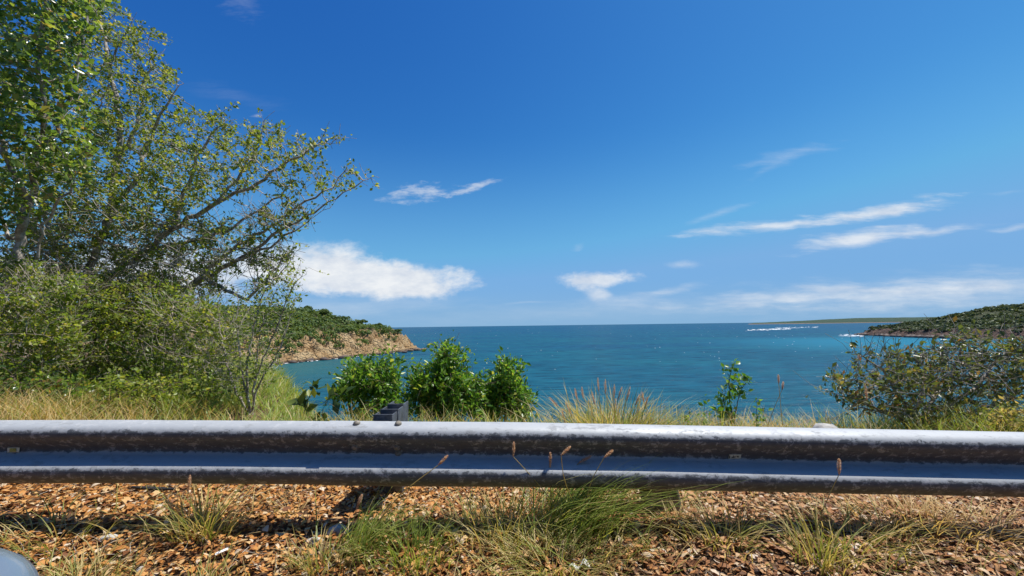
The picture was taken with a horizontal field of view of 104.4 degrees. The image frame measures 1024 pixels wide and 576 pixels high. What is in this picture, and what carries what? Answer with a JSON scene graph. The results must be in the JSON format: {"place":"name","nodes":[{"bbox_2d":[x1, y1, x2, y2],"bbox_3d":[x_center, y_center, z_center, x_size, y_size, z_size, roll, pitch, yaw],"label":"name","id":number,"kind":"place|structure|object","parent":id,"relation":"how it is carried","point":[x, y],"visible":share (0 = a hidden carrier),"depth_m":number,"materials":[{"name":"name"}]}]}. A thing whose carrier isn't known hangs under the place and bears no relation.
{"place":"outdoors","nodes":[
{"label":"outdoors","id":0,"kind":"place"},
{"bbox_2d":[0,548,38,575],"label":"car","id":1,"kind":"object","parent":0,"point":[13,563],"visible":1,"depth_m":0.38,"materials":[{"name":"silver metal"}]},
{"bbox_2d":[1,309,417,363],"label":"headland","id":2,"kind":"structure","parent":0,"point":[311,347],"depth_m":162.15,"materials":[{"name":"brown stone"}]},
{"bbox_2d":[0,302,401,357],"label":"headland scrub","id":3,"kind":"object","parent":2,"relation":"on","point":[305,316],"visible":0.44,"depth_m":166.52,"materials":[{"name":"green plant"}]},
{"bbox_2d":[319,308,329,313],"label":"headland tree","id":4,"kind":"object","parent":2,"relation":"on","point":[323,310],"visible":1,"depth_m":199.08,"materials":[{"name":"green plant"}]},
{"bbox_2d":[356,319,367,323],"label":"headland tree","id":5,"kind":"object","parent":2,"relation":"on","point":[362,321],"visible":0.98,"depth_m":206.28,"materials":[{"name":"green plant"}]},
{"bbox_2d":[0,350,1023,575],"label":"ground","id":6,"kind":"structure","parent":0,"point":[427,491],"depth_m":2.01,"materials":[{"name":"soil"}]},
{"bbox_2d":[0,357,107,405],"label":"shrub","id":7,"kind":"object","parent":6,"relation":"on","point":[45,380],"visible":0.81,"depth_m":4.13,"materials":[{"name":"green plant"}]},
{"bbox_2d":[0,0,123,355],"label":"leafy tree","id":8,"kind":"object","parent":6,"relation":"on","point":[39,107],"visible":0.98,"depth_m":5.21,"materials":[{"name":"green plant"}]},
{"bbox_2d":[0,235,129,400],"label":"shrub","id":9,"kind":"object","parent":6,"relation":"on","point":[51,339],"visible":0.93,"depth_m":4.74,"materials":[{"name":"green plant"}]},
{"bbox_2d":[0,484,145,558],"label":"grass tuft","id":10,"kind":"object","parent":6,"relation":"on","point":[53,518],"visible":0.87,"depth_m":2.01,"materials":[{"name":"green plant"}]},
{"bbox_2d":[34,529,163,575],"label":"grass tuft","id":11,"kind":"object","parent":6,"relation":"on","point":[79,568],"visible":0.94,"depth_m":1.79,"materials":[{"name":"green plant"}]},
{"bbox_2d":[99,533,117,542],"bbox_3d":[-2.016,1.251,1.982,0.077,0.035,0.058,-1,-5,0],"label":"stone","id":12,"kind":"object","parent":6,"relation":"on","point":[106,538],"visible":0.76,"depth_m":1.97,"materials":[{"name":"white stone"}]},
{"bbox_2d":[28,254,213,389],"bbox_3d":[-5.793,0.506,5.792,2.976,2.229,1.730,-3,-6,24],"label":"shrub","id":13,"kind":"object","parent":6,"relation":"on","point":[103,311],"visible":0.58,"depth_m":5.46,"materials":[{"name":"green plant"}]},
{"bbox_2d":[85,408,206,419],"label":"grass tuft","id":14,"kind":"object","parent":6,"relation":"on","point":[155,414],"visible":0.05,"depth_m":3.31,"materials":[{"name":"plant"}]},
{"bbox_2d":[83,367,230,417],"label":"shrub","id":15,"kind":"object","parent":6,"relation":"on","point":[117,384],"visible":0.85,"depth_m":4.05,"materials":[{"name":"green plant"}]},
{"bbox_2d":[72,268,271,401],"bbox_3d":[-4.459,0.656,5.274,2.904,1.929,1.475,-2,-6,16],"label":"shrub","id":16,"kind":"object","parent":6,"relation":"on","point":[178,347],"visible":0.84,"depth_m":4.99,"materials":[{"name":"green plant"}]},
{"bbox_2d":[0,0,379,371],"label":"spreading tree","id":17,"kind":"object","parent":6,"relation":"on","point":[117,207],"visible":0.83,"depth_m":6.75,"materials":[{"name":"green plant"}]},
{"bbox_2d":[149,540,244,575],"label":"grass tuft","id":18,"kind":"object","parent":6,"relation":"on","point":[210,572],"visible":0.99,"depth_m":1.77,"materials":[{"name":"green plant"}]},
{"bbox_2d":[109,475,298,549],"bbox_3d":[-1.533,1.133,2.080,0.866,0.347,0.811,1,-6,-22],"label":"grass tuft","id":19,"kind":"object","parent":6,"relation":"on","point":[204,529],"visible":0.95,"depth_m":2.03,"materials":[{"name":"green plant"}]},
{"bbox_2d":[198,403,312,420],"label":"grass tuft","id":20,"kind":"object","parent":6,"relation":"on","point":[250,414],"visible":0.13,"depth_m":3.39,"materials":[{"name":"green plant"}]},
{"bbox_2d":[191,241,328,414],"bbox_3d":[-3.079,0.479,4.606,1.617,2.057,0.942,-3,-6,27],"label":"shrub","id":21,"kind":"object","parent":6,"relation":"on","point":[245,377],"visible":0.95,"depth_m":4.51,"materials":[{"name":"green plant"}]},
{"bbox_2d":[238,409,336,420],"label":"grass tuft","id":22,"kind":"object","parent":6,"relation":"on","point":[284,417],"visible":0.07,"depth_m":3.23,"materials":[{"name":"plant"}]},
{"bbox_2d":[235,485,340,534],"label":"grass tuft","id":23,"kind":"object","parent":6,"relation":"on","point":[285,505],"visible":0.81,"depth_m":2.22,"materials":[{"name":"green plant"}]},
{"bbox_2d":[306,537,323,545],"bbox_3d":[-0.981,1.257,1.968,0.084,0.037,0.069,-1,-5,0],"label":"stone","id":24,"kind":"object","parent":6,"relation":"on","point":[312,540],"visible":0.49,"depth_m":1.95,"materials":[{"name":"white stone"}]},
{"bbox_2d":[264,515,371,575],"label":"grass tuft","id":25,"kind":"object","parent":6,"relation":"on","point":[322,561],"visible":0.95,"depth_m":1.82,"materials":[{"name":"green plant"}]},
{"bbox_2d":[287,378,355,420],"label":"broadleaf plant","id":26,"kind":"object","parent":6,"relation":"on","point":[301,400],"visible":0.69,"depth_m":3.61,"materials":[{"name":"green plant"}]},
{"bbox_2d":[328,524,347,535],"bbox_3d":[-0.897,1.250,2.052,0.098,0.049,0.069,-1,-5,0],"label":"stone","id":27,"kind":"object","parent":6,"relation":"on","point":[337,528],"visible":0.62,"depth_m":2.03,"materials":[{"name":"grey stone"}]},
{"bbox_2d":[320,343,418,420],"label":"bush","id":28,"kind":"object","parent":6,"relation":"on","point":[366,376],"visible":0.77,"depth_m":4.07,"materials":[{"name":"green plant"}]},
{"bbox_2d":[315,455,447,567],"bbox_3d":[-0.711,1.074,1.947,0.843,0.474,0.667,-1,-5,0],"label":"grass tuft","id":29,"kind":"object","parent":6,"relation":"on","point":[358,532],"visible":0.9,"depth_m":1.95,"materials":[{"name":"green plant"}]},
{"bbox_2d":[312,493,477,575],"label":"grass tuft","id":30,"kind":"object","parent":6,"relation":"on","point":[414,541],"visible":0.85,"depth_m":1.91,"materials":[{"name":"green plant"}]},
{"bbox_2d":[396,330,503,421],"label":"bush","id":31,"kind":"object","parent":6,"relation":"on","point":[443,381],"visible":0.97,"depth_m":4.15,"materials":[{"name":"green plant"}]},
{"bbox_2d":[399,487,535,572],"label":"grass tuft","id":32,"kind":"object","parent":6,"relation":"on","point":[459,521],"visible":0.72,"depth_m":2.09,"materials":[{"name":"green plant"}]},
{"bbox_2d":[0,352,956,427],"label":"bank grass","id":33,"kind":"structure","parent":6,"relation":"on","point":[278,388],"depth_m":5.05,"materials":[{"name":"green plant"}]},
{"bbox_2d":[460,345,539,421],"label":"bush","id":34,"kind":"object","parent":6,"relation":"on","point":[510,388],"visible":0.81,"depth_m":4.35,"materials":[{"name":"green plant"}]},
{"bbox_2d":[427,487,582,565],"bbox_3d":[-0.038,1.165,1.995,0.837,0.343,0.686,-1,-5,0],"label":"grass tuft","id":35,"kind":"object","parent":6,"relation":"on","point":[509,523],"visible":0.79,"depth_m":2.06,"materials":[{"name":"green plant"}]},
{"bbox_2d":[0,483,1023,575],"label":"fallen leaves","id":36,"kind":"object","parent":6,"relation":"on","point":[9,489],"depth_m":2.03,"materials":[{"name":"brown plant"}]},
{"bbox_2d":[131,486,174,490],"bbox_3d":[-2.178,1.214,2.409,0.266,0.027,0.026,-1,-5,0],"label":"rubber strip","id":37,"kind":"object","parent":36,"relation":"on","point":[151,488],"visible":0.94,"depth_m":2.40,"materials":[{"name":"black rubber"}]},
{"bbox_2d":[215,547,227,554],"bbox_3d":[-1.377,1.248,1.882,0.050,0.014,0.020,3,-7,-34],"label":"paper scrap","id":38,"kind":"object","parent":36,"relation":"on","point":[223,550],"visible":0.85,"depth_m":1.88,"materials":[{"name":"white paper"}]},
{"bbox_2d":[568,558,593,570],"bbox_3d":[0.315,1.266,1.812,0.146,0.033,0.037,1,-6,-21],"label":"paper scrap","id":39,"kind":"object","parent":36,"relation":"on","point":[581,564],"visible":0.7,"depth_m":1.81,"materials":[{"name":"white paper"}]},
{"bbox_2d":[0,401,1023,514],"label":"guardrail","id":40,"kind":"object","parent":6,"relation":"on","point":[390,445],"visible":0.98,"depth_m":2.13,"materials":[{"name":"metal"}]},
{"bbox_2d":[0,371,1023,431],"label":"green grass","id":41,"kind":"structure","parent":6,"relation":"on","point":[940,425],"depth_m":3.47,"materials":[{"name":"green plant"}]},
{"bbox_2d":[0,483,1023,575],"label":"sparse grass","id":42,"kind":"structure","parent":6,"relation":"on","point":[648,543],"depth_m":1.88,"materials":[{"name":"green plant"}]},
{"bbox_2d":[437,491,725,575],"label":"grass tuft","id":43,"kind":"object","parent":6,"relation":"on","point":[536,550],"visible":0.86,"depth_m":1.88,"materials":[{"name":"green plant"}]},
{"bbox_2d":[506,442,746,575],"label":"grass tuft","id":44,"kind":"object","parent":6,"relation":"on","point":[589,503],"visible":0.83,"depth_m":2.04,"materials":[{"name":"green plant"}]},
{"bbox_2d":[504,379,756,425],"bbox_3d":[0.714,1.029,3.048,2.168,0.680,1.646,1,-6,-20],"label":"plume grass","id":45,"kind":"object","parent":6,"relation":"on","point":[613,414],"depth_m":3.13,"materials":[{"name":"beige plant"}]},
{"bbox_2d":[620,496,719,536],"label":"grass tuft","id":46,"kind":"object","parent":6,"relation":"on","point":[687,521],"visible":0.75,"depth_m":2.11,"materials":[{"name":"green plant"}]},
{"bbox_2d":[679,408,697,424],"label":"seedling","id":47,"kind":"object","parent":6,"relation":"on","point":[686,416],"visible":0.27,"depth_m":3.22,"materials":[{"name":"green plant"}]},
{"bbox_2d":[696,394,723,425],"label":"seedling","id":48,"kind":"object","parent":6,"relation":"on","point":[705,402],"visible":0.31,"depth_m":3.22,"materials":[{"name":"green plant"}]},
{"bbox_2d":[649,493,811,569],"bbox_3d":[1.112,1.202,1.964,0.696,0.239,0.746,4,-7,-39],"label":"grass tuft","id":49,"kind":"object","parent":6,"relation":"on","point":[709,528],"visible":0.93,"depth_m":2.00,"materials":[{"name":"green plant"}]},
{"bbox_2d":[709,359,753,425],"bbox_3d":[1.903,1.023,3.417,0.429,0.836,0.237,0,-5,-5],"label":"sapling","id":50,"kind":"object","parent":6,"relation":"on","point":[732,389],"visible":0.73,"depth_m":3.42,"materials":[{"name":"green plant"}]},
{"bbox_2d":[695,412,806,426],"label":"plume grass","id":51,"kind":"object","parent":6,"relation":"on","point":[739,422],"depth_m":3.27,"materials":[{"name":"plant"}]},
{"bbox_2d":[752,398,772,426],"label":"seedling","id":52,"kind":"object","parent":6,"relation":"on","point":[760,412],"visible":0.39,"depth_m":3.21,"materials":[{"name":"green plant"}]},
{"bbox_2d":[693,374,867,427],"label":"plume grass","id":53,"kind":"object","parent":6,"relation":"on","point":[865,388],"depth_m":3.13,"materials":[{"name":"brown plant"}]},
{"bbox_2d":[812,423,837,427],"bbox_3d":[2.112,0.974,2.666,0.173,0.124,0.142,-1,-5,0],"label":"stone","id":54,"kind":"object","parent":6,"relation":"on","point":[821,425],"visible":0.23,"depth_m":2.65,"materials":[{"name":"white stone"}]},
{"bbox_2d":[748,458,920,575],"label":"grass tuft","id":55,"kind":"object","parent":6,"relation":"on","point":[827,559],"visible":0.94,"depth_m":1.87,"materials":[{"name":"green plant"}]},
{"bbox_2d":[723,492,1015,575],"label":"grass tuft","id":56,"kind":"object","parent":6,"relation":"on","point":[883,528],"visible":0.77,"depth_m":1.99,"materials":[{"name":"green plant"}]},
{"bbox_2d":[795,314,1023,429],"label":"shrub","id":57,"kind":"object","parent":6,"relation":"on","point":[930,383],"visible":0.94,"depth_m":3.53,"materials":[{"name":"green plant"}]},
{"bbox_2d":[799,494,1021,561],"bbox_3d":[2.081,1.206,2.071,1.074,0.231,0.799,3,-7,-35],"label":"grass tuft","id":58,"kind":"object","parent":6,"relation":"on","point":[908,507],"visible":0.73,"depth_m":2.11,"materials":[{"name":"green plant"}]},
{"bbox_2d":[858,494,1023,560],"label":"grass tuft","id":59,"kind":"object","parent":6,"relation":"on","point":[999,522],"visible":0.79,"depth_m":2.11,"materials":[{"name":"green plant"}]},
{"bbox_2d":[979,387,1023,431],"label":"shrub","id":60,"kind":"object","parent":6,"relation":"on","point":[1005,410],"visible":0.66,"depth_m":3.07,"materials":[{"name":"green plant"}]},
{"bbox_2d":[0,377,1023,431],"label":"dry grass","id":61,"kind":"structure","parent":0,"point":[12,416],"depth_m":3.60,"materials":[{"name":"beige plant"}]},
{"bbox_2d":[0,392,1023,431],"bbox_3d":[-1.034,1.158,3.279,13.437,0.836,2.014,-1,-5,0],"label":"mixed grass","id":62,"kind":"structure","parent":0,"point":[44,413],"depth_m":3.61,"materials":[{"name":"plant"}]},
{"bbox_2d":[0,0,1023,326],"label":"sky","id":63,"kind":"structure","parent":0,"point":[535,162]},
{"bbox_2d":[269,322,1023,428],"bbox_3d":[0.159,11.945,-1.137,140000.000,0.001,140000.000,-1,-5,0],"label":"sea","id":64,"kind":"structure","parent":0,"point":[679,363],"depth_m":125.65,"materials":[{"name":"liquid"}]},
{"bbox_2d":[316,327,861,360],"bbox_3d":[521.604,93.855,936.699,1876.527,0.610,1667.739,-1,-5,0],"label":"sea foam","id":65,"kind":"object","parent":64,"relation":"on","point":[768,330],"visible":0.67,"depth_m":594.00,"materials":[{"name":"white"}]},
{"bbox_2d":[751,317,936,323],"bbox_3d":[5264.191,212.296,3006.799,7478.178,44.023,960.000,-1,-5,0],"label":"coast","id":66,"kind":"structure","parent":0,"point":[876,320],"depth_m":2664.33},
{"bbox_2d":[863,309,1023,338],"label":"headland","id":67,"kind":"structure","parent":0,"point":[904,333],"depth_m":280.02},
{"bbox_2d":[864,303,1023,332],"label":"headland scrub","id":68,"kind":"object","parent":67,"relation":"on","point":[925,324],"visible":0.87,"depth_m":289.59,"materials":[{"name":"green plant"}]}
]}

